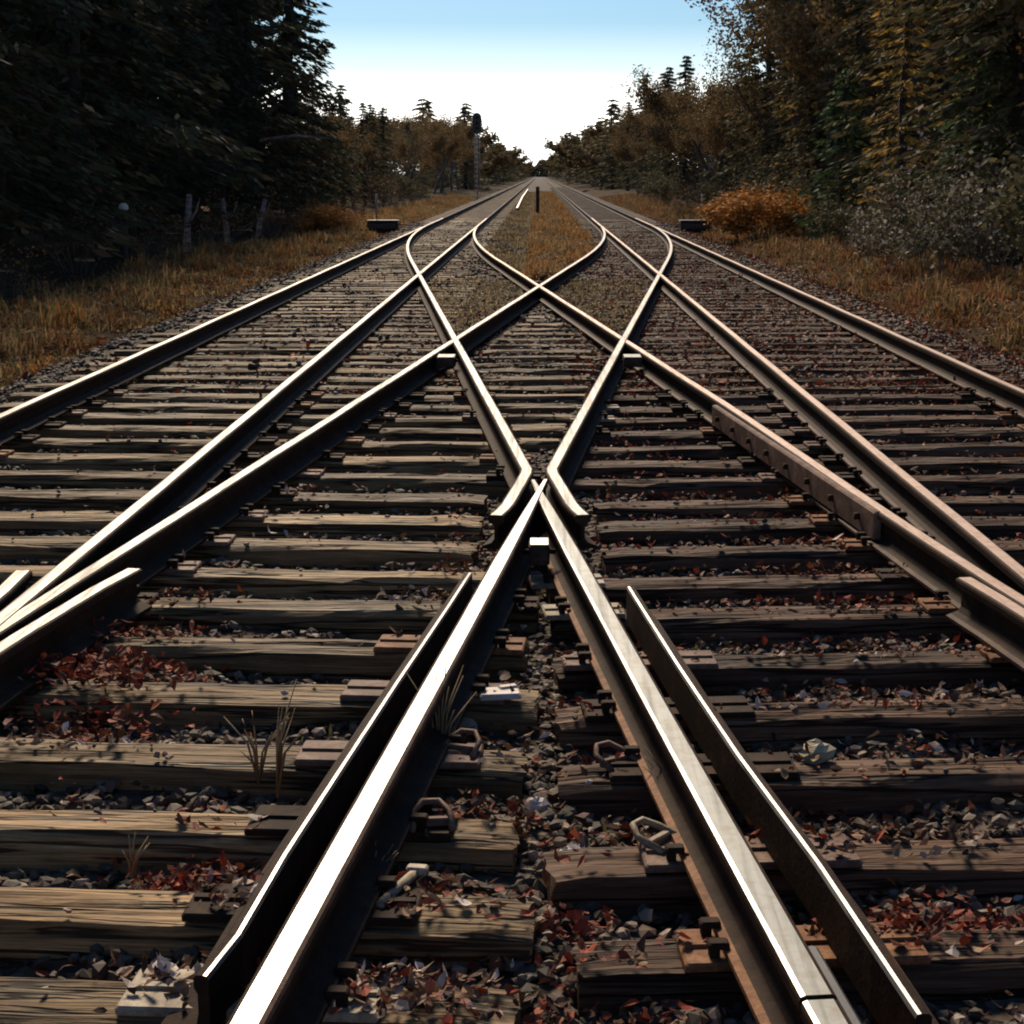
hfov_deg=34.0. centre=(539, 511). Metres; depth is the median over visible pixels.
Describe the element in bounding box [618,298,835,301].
sleeper
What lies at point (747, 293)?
sleeper
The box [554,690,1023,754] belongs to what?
sleeper
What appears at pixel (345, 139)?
russet tree
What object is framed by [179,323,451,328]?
sleeper
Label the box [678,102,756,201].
russet tree
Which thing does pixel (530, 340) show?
sleeper
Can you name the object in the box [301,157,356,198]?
olive shrub
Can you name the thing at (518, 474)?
wing rail
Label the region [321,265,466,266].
sleeper
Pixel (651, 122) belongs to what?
russet tree
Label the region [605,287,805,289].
sleeper
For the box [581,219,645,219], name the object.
sleeper
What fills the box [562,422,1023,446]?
sleeper
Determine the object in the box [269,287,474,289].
sleeper
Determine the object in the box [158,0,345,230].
spruce tree
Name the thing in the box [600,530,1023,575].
sleeper
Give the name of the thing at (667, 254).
sleeper
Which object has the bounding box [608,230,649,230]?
sleeper
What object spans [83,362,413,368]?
sleeper
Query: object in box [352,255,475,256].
sleeper
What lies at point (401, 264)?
sleeper
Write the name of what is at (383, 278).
sleeper
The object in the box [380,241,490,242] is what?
sleeper
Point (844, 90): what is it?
spruce tree
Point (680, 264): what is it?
sleeper
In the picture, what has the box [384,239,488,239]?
sleeper
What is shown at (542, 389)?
sleeper
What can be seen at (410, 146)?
spruce tree
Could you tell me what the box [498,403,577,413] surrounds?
sleeper
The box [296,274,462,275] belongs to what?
sleeper
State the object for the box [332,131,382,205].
russet tree
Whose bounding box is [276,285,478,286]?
sleeper
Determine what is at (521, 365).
sleeper
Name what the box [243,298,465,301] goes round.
sleeper
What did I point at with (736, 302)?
sleeper
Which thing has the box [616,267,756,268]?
sleeper
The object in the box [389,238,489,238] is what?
sleeper
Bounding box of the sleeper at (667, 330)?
[643,327,906,332]
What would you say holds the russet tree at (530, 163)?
on the ground at (56, 273)
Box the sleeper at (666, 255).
[602,255,732,256]
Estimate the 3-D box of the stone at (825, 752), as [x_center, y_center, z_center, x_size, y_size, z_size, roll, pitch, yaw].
[0.782,0.669,4.699,0.099,0.066,0.082,-4,12,-20]
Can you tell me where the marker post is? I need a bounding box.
[536,187,539,212]
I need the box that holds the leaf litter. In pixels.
[0,215,1023,1023]
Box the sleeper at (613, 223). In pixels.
[588,223,634,223]
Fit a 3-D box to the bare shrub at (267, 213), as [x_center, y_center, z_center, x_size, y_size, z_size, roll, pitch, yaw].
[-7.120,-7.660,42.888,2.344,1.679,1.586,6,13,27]
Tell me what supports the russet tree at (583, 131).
on the ground at (56, 273)
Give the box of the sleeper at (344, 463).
[0,444,531,473]
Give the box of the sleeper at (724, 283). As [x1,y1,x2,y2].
[618,282,796,284]
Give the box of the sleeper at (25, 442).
[1,429,492,456]
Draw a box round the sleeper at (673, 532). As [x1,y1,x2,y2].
[595,507,1023,548]
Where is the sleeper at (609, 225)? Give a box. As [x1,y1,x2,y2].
[582,225,637,225]
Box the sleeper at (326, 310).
[214,308,461,311]
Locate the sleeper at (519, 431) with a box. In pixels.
[511,424,566,439]
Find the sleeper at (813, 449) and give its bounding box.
[582,436,1023,460]
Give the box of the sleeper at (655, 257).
[601,257,727,257]
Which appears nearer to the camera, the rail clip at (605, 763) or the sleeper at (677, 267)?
the rail clip at (605, 763)
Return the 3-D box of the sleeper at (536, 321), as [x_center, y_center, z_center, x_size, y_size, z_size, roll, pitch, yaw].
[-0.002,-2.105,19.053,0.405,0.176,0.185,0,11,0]
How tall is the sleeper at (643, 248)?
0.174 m
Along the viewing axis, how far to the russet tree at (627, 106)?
148.26 m
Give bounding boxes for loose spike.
[376,863,428,907]
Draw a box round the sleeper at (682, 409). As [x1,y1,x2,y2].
[575,397,1005,417]
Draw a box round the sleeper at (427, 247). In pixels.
[366,247,472,247]
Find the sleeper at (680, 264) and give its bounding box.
[614,263,754,264]
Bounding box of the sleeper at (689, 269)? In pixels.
[610,269,765,270]
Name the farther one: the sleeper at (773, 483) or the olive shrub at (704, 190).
the olive shrub at (704, 190)
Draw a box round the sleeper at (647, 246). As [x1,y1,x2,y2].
[594,246,707,246]
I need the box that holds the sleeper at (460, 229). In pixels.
[413,229,497,229]
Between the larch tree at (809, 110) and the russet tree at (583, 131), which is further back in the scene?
the russet tree at (583, 131)
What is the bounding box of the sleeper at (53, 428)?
[28,416,487,441]
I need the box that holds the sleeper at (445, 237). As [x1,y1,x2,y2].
[392,237,491,237]
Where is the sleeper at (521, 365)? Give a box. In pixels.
[475,363,602,370]
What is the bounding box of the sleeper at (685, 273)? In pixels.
[611,272,771,274]
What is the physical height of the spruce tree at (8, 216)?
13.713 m
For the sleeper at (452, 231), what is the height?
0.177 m
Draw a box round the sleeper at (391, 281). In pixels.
[285,280,478,282]
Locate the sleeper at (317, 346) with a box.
[136,344,441,349]
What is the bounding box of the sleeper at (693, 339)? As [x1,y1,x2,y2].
[638,337,934,342]
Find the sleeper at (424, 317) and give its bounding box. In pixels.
[198,315,457,319]
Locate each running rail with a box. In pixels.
[0,178,531,444]
[0,178,535,625]
[543,178,1023,594]
[546,178,1023,418]
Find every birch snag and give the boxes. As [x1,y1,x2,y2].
[183,194,199,260]
[220,198,237,247]
[254,198,270,243]
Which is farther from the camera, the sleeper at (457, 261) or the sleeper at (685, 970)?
the sleeper at (457, 261)
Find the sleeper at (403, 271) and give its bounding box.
[318,270,468,272]
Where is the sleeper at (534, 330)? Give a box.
[510,328,568,332]
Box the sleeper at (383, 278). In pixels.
[296,278,480,279]
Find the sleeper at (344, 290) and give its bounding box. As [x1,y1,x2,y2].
[267,289,471,292]
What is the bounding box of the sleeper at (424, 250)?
[360,250,470,251]
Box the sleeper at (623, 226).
[577,226,660,226]
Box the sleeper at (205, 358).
[111,355,423,361]
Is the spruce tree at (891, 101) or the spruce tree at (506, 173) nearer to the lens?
the spruce tree at (891, 101)
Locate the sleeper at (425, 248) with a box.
[366,248,473,248]
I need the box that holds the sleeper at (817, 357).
[656,355,967,361]
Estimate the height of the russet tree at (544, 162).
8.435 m
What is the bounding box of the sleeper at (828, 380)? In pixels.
[619,376,1020,387]
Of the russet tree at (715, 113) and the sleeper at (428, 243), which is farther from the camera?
the russet tree at (715, 113)
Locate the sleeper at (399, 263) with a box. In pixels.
[331,262,475,263]
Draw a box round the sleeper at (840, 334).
[640,332,923,337]
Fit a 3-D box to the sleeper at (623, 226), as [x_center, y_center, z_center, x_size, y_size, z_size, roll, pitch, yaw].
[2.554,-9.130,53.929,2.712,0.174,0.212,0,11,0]
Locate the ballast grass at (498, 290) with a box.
[427,277,650,335]
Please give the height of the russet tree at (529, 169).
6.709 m
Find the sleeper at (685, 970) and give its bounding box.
[570,917,1023,1015]
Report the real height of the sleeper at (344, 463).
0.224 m
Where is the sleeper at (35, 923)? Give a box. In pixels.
[0,875,534,973]
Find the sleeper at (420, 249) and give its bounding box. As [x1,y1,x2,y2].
[361,249,473,250]
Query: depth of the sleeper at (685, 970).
3.52 m
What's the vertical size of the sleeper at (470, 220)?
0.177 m
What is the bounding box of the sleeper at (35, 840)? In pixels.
[0,798,519,875]
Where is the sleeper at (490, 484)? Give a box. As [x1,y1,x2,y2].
[0,463,541,499]
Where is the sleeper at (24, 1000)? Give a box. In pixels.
[0,962,525,1023]
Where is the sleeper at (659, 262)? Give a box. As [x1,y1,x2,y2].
[602,262,740,263]
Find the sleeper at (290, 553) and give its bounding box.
[0,527,479,571]
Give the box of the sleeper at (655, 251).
[605,251,716,252]
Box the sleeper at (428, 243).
[373,243,487,244]
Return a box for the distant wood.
[529,160,553,176]
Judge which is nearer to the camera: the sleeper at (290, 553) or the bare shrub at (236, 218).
the sleeper at (290, 553)
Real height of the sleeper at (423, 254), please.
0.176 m
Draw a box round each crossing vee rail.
[227,479,547,1023]
[531,480,836,1023]
[801,999,850,1023]
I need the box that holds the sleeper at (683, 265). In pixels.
[614,265,755,266]
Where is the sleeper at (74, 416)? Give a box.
[0,405,507,428]
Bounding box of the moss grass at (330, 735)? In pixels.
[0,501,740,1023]
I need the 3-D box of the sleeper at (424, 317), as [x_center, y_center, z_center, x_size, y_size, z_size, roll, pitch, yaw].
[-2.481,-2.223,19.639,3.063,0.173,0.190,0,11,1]
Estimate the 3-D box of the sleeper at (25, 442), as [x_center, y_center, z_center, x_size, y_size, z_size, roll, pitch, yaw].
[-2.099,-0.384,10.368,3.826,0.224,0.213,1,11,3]
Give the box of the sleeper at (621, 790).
[554,744,1023,822]
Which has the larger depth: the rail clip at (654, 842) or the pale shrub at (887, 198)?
the pale shrub at (887, 198)
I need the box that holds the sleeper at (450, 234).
[404,234,487,234]
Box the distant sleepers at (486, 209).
[442,188,528,217]
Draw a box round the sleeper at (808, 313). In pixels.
[622,311,868,315]
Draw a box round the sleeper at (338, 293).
[261,292,472,295]
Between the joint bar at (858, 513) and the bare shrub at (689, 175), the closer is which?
the joint bar at (858, 513)
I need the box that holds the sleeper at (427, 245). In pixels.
[372,245,487,245]
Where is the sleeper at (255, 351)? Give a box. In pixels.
[113,348,434,356]
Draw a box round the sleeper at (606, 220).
[584,220,629,220]
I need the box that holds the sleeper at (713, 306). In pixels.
[613,305,851,308]
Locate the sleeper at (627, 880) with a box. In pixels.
[542,827,1023,918]
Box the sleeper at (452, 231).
[407,231,490,231]
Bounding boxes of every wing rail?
[0,568,151,710]
[0,570,32,610]
[404,226,533,548]
[545,226,673,548]
[946,577,1023,671]
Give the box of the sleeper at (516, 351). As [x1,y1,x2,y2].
[482,349,596,356]
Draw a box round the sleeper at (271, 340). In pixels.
[147,337,441,343]
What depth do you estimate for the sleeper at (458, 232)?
48.16 m
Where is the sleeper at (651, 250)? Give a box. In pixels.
[606,250,717,251]
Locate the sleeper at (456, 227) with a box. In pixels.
[435,227,487,227]
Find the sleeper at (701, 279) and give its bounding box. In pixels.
[598,278,788,280]
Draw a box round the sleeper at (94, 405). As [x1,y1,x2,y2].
[0,396,472,415]
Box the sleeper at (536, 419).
[505,414,572,426]
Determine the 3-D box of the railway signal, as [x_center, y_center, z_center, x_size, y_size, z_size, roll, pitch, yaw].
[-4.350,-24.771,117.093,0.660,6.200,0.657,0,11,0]
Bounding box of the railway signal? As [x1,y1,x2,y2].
[472,113,481,200]
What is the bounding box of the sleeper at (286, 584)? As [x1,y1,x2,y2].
[0,554,528,600]
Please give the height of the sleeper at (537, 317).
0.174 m
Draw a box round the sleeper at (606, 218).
[577,218,640,218]
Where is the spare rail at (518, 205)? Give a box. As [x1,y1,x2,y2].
[516,189,527,210]
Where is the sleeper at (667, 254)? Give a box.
[600,254,724,255]
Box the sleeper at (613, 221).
[575,221,650,221]
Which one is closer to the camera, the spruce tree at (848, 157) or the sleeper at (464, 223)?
the spruce tree at (848, 157)
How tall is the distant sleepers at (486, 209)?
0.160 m
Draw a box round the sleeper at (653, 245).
[606,245,706,245]
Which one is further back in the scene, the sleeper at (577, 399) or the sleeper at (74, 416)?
the sleeper at (577, 399)
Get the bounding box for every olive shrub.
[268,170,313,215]
[280,183,343,218]
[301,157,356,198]
[367,160,399,177]
[384,168,438,205]
[396,171,427,185]
[401,167,429,186]
[426,168,455,189]
[635,174,678,202]
[636,171,687,205]
[638,161,701,179]
[643,169,681,201]
[672,161,741,189]
[673,176,723,208]
[681,158,753,192]
[708,135,811,190]
[716,150,812,187]
[723,163,824,229]
[802,189,896,250]
[973,143,1023,260]
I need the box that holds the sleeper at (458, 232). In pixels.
[425,232,491,232]
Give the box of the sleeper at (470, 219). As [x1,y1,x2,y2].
[451,219,495,219]
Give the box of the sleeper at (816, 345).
[636,343,944,348]
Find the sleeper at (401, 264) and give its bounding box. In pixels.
[326,264,470,265]
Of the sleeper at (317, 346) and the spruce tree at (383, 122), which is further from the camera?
the spruce tree at (383, 122)
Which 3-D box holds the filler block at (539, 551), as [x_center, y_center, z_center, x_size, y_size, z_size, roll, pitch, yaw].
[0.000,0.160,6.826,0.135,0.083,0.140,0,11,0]
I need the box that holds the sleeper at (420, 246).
[371,246,483,246]
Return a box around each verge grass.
[0,191,478,385]
[599,192,1023,359]
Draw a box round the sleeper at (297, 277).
[293,276,475,278]
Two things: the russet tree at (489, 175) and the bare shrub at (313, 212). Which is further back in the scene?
the russet tree at (489, 175)
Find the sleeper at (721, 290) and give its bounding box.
[614,290,806,292]
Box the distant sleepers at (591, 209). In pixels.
[550,188,637,217]
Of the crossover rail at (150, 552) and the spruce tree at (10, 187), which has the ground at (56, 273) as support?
the spruce tree at (10, 187)
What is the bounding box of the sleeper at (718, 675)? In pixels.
[551,643,1023,697]
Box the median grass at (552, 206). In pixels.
[483,190,597,280]
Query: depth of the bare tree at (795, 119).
56.39 m
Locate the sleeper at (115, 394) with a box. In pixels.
[6,385,494,404]
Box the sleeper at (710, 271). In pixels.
[618,270,770,272]
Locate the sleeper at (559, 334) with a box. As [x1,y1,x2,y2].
[503,332,574,337]
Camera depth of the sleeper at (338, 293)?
23.35 m
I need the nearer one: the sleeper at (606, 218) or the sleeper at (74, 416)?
the sleeper at (74, 416)
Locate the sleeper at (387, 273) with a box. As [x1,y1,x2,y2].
[305,272,465,273]
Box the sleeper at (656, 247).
[605,247,711,247]
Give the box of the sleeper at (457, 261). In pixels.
[336,260,473,262]
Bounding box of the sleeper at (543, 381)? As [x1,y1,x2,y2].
[482,375,594,385]
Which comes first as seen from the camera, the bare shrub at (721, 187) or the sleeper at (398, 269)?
the sleeper at (398, 269)
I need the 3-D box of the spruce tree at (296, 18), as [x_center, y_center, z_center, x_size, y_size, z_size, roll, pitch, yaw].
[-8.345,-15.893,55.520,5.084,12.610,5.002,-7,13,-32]
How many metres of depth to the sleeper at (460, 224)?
55.79 m
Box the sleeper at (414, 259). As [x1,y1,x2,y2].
[336,259,477,260]
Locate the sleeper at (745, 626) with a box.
[541,590,978,647]
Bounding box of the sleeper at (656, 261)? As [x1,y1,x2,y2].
[606,261,741,262]
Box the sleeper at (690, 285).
[606,284,802,286]
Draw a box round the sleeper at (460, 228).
[413,228,495,228]
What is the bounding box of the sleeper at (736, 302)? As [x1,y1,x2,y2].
[618,301,837,304]
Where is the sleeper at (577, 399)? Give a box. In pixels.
[494,394,584,404]
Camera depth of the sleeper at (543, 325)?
18.46 m
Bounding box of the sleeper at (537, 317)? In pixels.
[527,316,550,319]
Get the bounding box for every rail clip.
[410,798,455,833]
[443,728,482,758]
[593,740,638,771]
[630,816,676,853]
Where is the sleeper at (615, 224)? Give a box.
[587,224,637,224]
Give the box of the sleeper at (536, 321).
[521,320,554,322]
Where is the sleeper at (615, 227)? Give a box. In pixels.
[578,227,661,227]
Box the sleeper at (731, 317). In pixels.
[628,315,882,318]
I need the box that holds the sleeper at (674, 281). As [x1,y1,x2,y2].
[599,280,793,282]
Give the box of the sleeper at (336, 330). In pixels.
[177,328,435,331]
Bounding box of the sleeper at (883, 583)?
[528,568,935,609]
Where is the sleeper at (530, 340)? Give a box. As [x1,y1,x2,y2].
[496,338,581,343]
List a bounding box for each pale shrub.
[836,181,910,256]
[840,180,957,274]
[852,126,973,254]
[856,145,1009,281]
[907,157,1023,278]
[912,114,1023,265]
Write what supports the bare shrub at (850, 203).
on the ground at (56, 273)
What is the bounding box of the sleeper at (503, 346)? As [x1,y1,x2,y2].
[490,344,588,349]
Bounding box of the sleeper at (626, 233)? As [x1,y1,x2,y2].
[590,233,677,233]
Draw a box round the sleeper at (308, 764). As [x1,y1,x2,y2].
[0,733,527,804]
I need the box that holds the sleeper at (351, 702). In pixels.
[0,674,538,734]
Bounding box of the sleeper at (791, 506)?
[593,487,1023,521]
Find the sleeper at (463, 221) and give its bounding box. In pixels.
[427,221,502,221]
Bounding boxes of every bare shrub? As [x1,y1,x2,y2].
[0,227,68,305]
[171,211,226,254]
[193,182,274,245]
[228,181,300,240]
[257,180,322,234]
[314,179,353,218]
[323,191,348,213]
[343,185,370,214]
[351,170,402,211]
[373,174,421,209]
[380,177,405,205]
[393,177,423,203]
[637,171,663,201]
[649,152,712,201]
[663,182,707,219]
[663,183,700,208]
[669,185,695,208]
[701,155,735,192]
[703,177,746,204]
[774,153,868,231]
[811,190,877,243]
[872,194,938,255]
[961,205,1019,271]
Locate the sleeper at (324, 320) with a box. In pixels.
[196,319,451,323]
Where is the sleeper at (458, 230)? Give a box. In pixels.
[430,230,492,230]
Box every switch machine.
[360,194,424,232]
[653,194,718,232]
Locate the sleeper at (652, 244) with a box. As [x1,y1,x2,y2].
[607,244,703,244]
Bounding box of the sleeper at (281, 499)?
[0,481,487,516]
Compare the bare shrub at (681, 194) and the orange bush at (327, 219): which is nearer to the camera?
the orange bush at (327, 219)
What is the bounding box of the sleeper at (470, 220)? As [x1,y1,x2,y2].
[432,220,502,220]
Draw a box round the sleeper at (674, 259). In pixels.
[603,259,737,260]
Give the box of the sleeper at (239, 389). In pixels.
[24,383,462,394]
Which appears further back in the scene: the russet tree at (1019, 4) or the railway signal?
the railway signal
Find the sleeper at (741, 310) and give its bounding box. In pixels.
[620,308,855,311]
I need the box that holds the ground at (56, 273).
[0,177,1023,385]
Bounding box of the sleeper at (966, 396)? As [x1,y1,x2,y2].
[610,387,983,406]
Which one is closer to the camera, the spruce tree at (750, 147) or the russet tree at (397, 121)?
the spruce tree at (750, 147)
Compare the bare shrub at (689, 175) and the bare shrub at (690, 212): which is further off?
the bare shrub at (689, 175)
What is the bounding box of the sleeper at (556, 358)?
[473,355,605,363]
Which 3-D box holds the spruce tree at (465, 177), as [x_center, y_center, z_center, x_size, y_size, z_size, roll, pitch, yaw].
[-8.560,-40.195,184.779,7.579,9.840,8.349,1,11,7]
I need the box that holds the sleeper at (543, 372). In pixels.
[478,368,599,377]
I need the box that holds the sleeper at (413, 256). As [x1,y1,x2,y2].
[343,256,478,257]
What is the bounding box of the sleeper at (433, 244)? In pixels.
[375,244,484,244]
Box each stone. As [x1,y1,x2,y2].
[118,736,130,742]
[457,718,477,735]
[525,796,549,812]
[559,844,579,850]
[798,738,835,764]
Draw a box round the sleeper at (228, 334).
[150,332,438,337]
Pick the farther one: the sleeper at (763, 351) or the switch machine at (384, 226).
the switch machine at (384, 226)
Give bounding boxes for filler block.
[434,354,458,366]
[523,538,555,564]
[620,354,643,366]
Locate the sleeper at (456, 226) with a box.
[437,226,487,226]
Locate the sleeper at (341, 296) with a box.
[253,295,466,297]
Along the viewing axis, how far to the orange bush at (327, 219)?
48.73 m
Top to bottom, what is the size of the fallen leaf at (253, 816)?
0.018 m
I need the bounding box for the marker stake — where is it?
[119,203,127,260]
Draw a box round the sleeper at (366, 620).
[116,585,540,639]
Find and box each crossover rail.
[0,226,606,640]
[471,226,1023,609]
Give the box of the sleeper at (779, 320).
[623,319,882,322]
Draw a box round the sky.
[252,0,900,172]
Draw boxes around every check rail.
[161,572,471,1023]
[626,586,938,1023]
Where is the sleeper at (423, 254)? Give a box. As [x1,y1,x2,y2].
[351,254,477,255]
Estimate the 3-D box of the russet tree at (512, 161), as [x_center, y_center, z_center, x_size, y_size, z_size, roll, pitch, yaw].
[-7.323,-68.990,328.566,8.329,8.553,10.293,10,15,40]
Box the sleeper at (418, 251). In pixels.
[354,251,469,252]
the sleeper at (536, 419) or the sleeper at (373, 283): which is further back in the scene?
the sleeper at (373, 283)
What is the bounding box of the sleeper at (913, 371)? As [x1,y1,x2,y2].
[620,367,1001,378]
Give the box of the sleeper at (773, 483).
[569,466,1023,500]
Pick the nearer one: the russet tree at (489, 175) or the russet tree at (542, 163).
the russet tree at (489, 175)
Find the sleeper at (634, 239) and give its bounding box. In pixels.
[595,239,691,239]
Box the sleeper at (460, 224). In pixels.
[421,224,503,224]
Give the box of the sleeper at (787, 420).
[569,407,1023,431]
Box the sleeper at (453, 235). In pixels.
[394,235,491,236]
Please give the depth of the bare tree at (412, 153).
105.84 m
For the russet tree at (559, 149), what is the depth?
233.12 m
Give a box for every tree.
[0,0,31,227]
[0,0,165,271]
[0,0,236,260]
[0,34,146,256]
[1,0,273,250]
[6,31,140,228]
[10,51,202,224]
[14,0,243,240]
[89,0,271,233]
[125,9,235,204]
[129,0,304,232]
[141,2,271,204]
[158,0,335,226]
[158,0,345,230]
[207,21,294,202]
[226,17,305,201]
[228,0,359,216]
[233,0,367,222]
[268,77,326,186]
[296,101,372,203]
[297,113,362,192]
[311,103,419,132]
[319,116,402,162]
[323,84,373,210]
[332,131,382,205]
[346,103,387,204]
[351,104,399,203]
[359,109,453,196]
[367,108,456,191]
[368,108,409,203]
[374,127,455,195]
[381,102,466,195]
[385,117,430,187]
[395,121,428,197]
[399,112,497,193]
[411,98,454,186]
[411,119,466,191]
[412,102,449,184]
[415,119,466,192]
[434,111,471,190]
[434,120,453,190]
[435,103,500,190]
[447,106,499,189]
[447,120,472,189]
[449,122,502,187]
[457,150,502,184]
[468,157,490,185]
[472,147,511,186]
[481,149,512,185]
[484,147,505,184]
[485,142,526,183]
[486,143,526,168]
[491,136,513,183]
[499,142,517,182]
[500,154,531,181]
[507,168,517,181]
[518,160,533,172]
[524,166,535,173]
[537,158,559,176]
[541,157,559,172]
[543,133,598,183]
[544,159,564,179]
[547,153,567,175]
[551,152,581,176]
[553,158,567,173]
[554,138,594,173]
[554,139,583,182]
[556,130,599,182]
[556,163,574,181]
[562,135,590,184]
[562,167,584,182]
[566,122,608,186]
[568,139,597,182]
[569,165,594,185]
[577,128,593,183]
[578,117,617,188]
[581,99,635,191]
[582,106,626,188]
[583,124,632,173]
[591,121,631,175]
[599,117,647,167]
[601,111,653,193]
[602,102,639,190]
[608,132,634,189]
[608,133,653,191]
[611,64,774,202]
[611,101,647,153]
[617,74,656,194]
[620,102,665,173]
[632,67,698,195]
[635,102,707,198]
[639,73,678,190]
[646,55,707,200]
[649,90,754,202]
[657,74,732,204]
[666,72,749,196]
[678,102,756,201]
[685,0,886,183]
[693,1,843,168]
[695,63,775,189]
[698,0,812,205]
[724,50,760,164]
[745,3,829,201]
[749,0,897,212]
[753,0,868,218]
[754,0,865,209]
[757,0,903,224]
[759,51,832,219]
[786,68,887,239]
[789,0,910,213]
[822,0,1002,230]
[838,0,956,247]
[842,0,1023,258]
[861,0,911,211]
[864,16,1000,220]
[882,0,1007,234]
[892,0,1003,221]
[893,0,1023,257]
[894,3,1008,185]
[906,4,1007,252]
[911,0,1007,235]
[948,0,1012,140]
[973,0,1023,78]
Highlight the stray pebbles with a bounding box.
[8,375,1023,987]
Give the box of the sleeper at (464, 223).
[443,223,493,223]
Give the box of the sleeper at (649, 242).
[607,242,700,243]
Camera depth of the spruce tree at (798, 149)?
53.35 m
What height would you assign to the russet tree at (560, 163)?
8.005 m
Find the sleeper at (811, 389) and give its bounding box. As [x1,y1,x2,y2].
[613,384,1023,395]
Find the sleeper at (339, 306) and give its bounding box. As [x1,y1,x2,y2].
[237,304,462,308]
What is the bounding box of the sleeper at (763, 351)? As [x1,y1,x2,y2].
[645,349,964,355]
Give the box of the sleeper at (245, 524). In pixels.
[0,503,483,541]
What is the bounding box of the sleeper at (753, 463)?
[574,451,1023,479]
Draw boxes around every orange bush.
[280,199,368,231]
[689,180,816,239]
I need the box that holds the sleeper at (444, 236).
[420,236,479,236]
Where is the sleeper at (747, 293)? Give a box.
[606,292,824,295]
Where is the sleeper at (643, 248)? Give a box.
[604,248,683,249]
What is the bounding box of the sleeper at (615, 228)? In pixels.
[583,228,663,228]
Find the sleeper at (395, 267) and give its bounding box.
[318,266,470,268]
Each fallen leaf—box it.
[152,952,180,977]
[245,811,274,820]
[455,897,475,905]
[945,944,958,957]
[957,834,983,845]
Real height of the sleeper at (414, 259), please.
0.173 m
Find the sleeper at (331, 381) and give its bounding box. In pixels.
[60,375,461,385]
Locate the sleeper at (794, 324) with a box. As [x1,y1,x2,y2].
[645,323,890,326]
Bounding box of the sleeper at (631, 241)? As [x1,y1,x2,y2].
[598,241,694,242]
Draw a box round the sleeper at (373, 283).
[283,282,474,284]
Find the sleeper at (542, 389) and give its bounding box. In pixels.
[488,385,589,394]
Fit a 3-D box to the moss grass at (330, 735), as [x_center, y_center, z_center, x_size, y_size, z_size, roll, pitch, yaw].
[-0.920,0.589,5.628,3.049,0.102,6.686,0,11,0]
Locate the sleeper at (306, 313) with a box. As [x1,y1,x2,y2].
[213,312,456,315]
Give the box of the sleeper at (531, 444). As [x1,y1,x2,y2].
[519,438,559,451]
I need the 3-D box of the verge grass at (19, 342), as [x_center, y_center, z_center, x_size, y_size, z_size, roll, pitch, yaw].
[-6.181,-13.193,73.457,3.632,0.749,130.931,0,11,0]
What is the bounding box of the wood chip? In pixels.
[479,683,520,700]
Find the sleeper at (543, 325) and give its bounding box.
[516,323,561,327]
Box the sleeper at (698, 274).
[615,274,779,276]
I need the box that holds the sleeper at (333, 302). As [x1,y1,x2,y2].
[231,301,465,304]
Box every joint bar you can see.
[712,405,881,539]
[808,946,861,1023]
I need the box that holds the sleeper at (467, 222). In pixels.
[426,222,502,222]
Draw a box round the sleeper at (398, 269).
[315,269,468,270]
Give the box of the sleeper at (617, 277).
[595,276,771,278]
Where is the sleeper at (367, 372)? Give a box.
[73,367,455,376]
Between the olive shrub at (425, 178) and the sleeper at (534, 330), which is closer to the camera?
the sleeper at (534, 330)
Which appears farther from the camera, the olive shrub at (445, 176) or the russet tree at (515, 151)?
the russet tree at (515, 151)
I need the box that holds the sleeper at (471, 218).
[453,218,495,218]
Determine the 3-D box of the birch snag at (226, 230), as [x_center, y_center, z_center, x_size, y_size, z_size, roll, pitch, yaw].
[-6.855,-6.354,37.166,0.455,1.211,0.140,4,12,18]
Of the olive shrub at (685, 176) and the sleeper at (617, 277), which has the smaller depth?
the sleeper at (617, 277)
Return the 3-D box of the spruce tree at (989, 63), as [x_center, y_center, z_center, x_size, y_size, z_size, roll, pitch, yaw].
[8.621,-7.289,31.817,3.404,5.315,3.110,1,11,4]
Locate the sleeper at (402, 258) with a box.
[341,258,475,258]
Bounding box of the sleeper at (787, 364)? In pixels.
[664,361,995,368]
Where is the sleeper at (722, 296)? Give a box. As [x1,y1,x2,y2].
[613,295,826,298]
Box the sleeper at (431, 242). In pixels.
[380,242,480,242]
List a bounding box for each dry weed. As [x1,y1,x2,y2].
[122,832,149,879]
[223,711,288,784]
[276,679,306,797]
[375,841,398,861]
[405,661,475,733]
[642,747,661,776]
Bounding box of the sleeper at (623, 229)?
[588,229,662,229]
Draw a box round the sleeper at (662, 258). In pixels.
[607,258,737,259]
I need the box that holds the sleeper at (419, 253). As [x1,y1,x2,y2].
[350,252,476,253]
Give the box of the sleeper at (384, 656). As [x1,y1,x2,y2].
[59,629,529,680]
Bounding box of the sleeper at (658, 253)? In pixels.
[602,253,724,253]

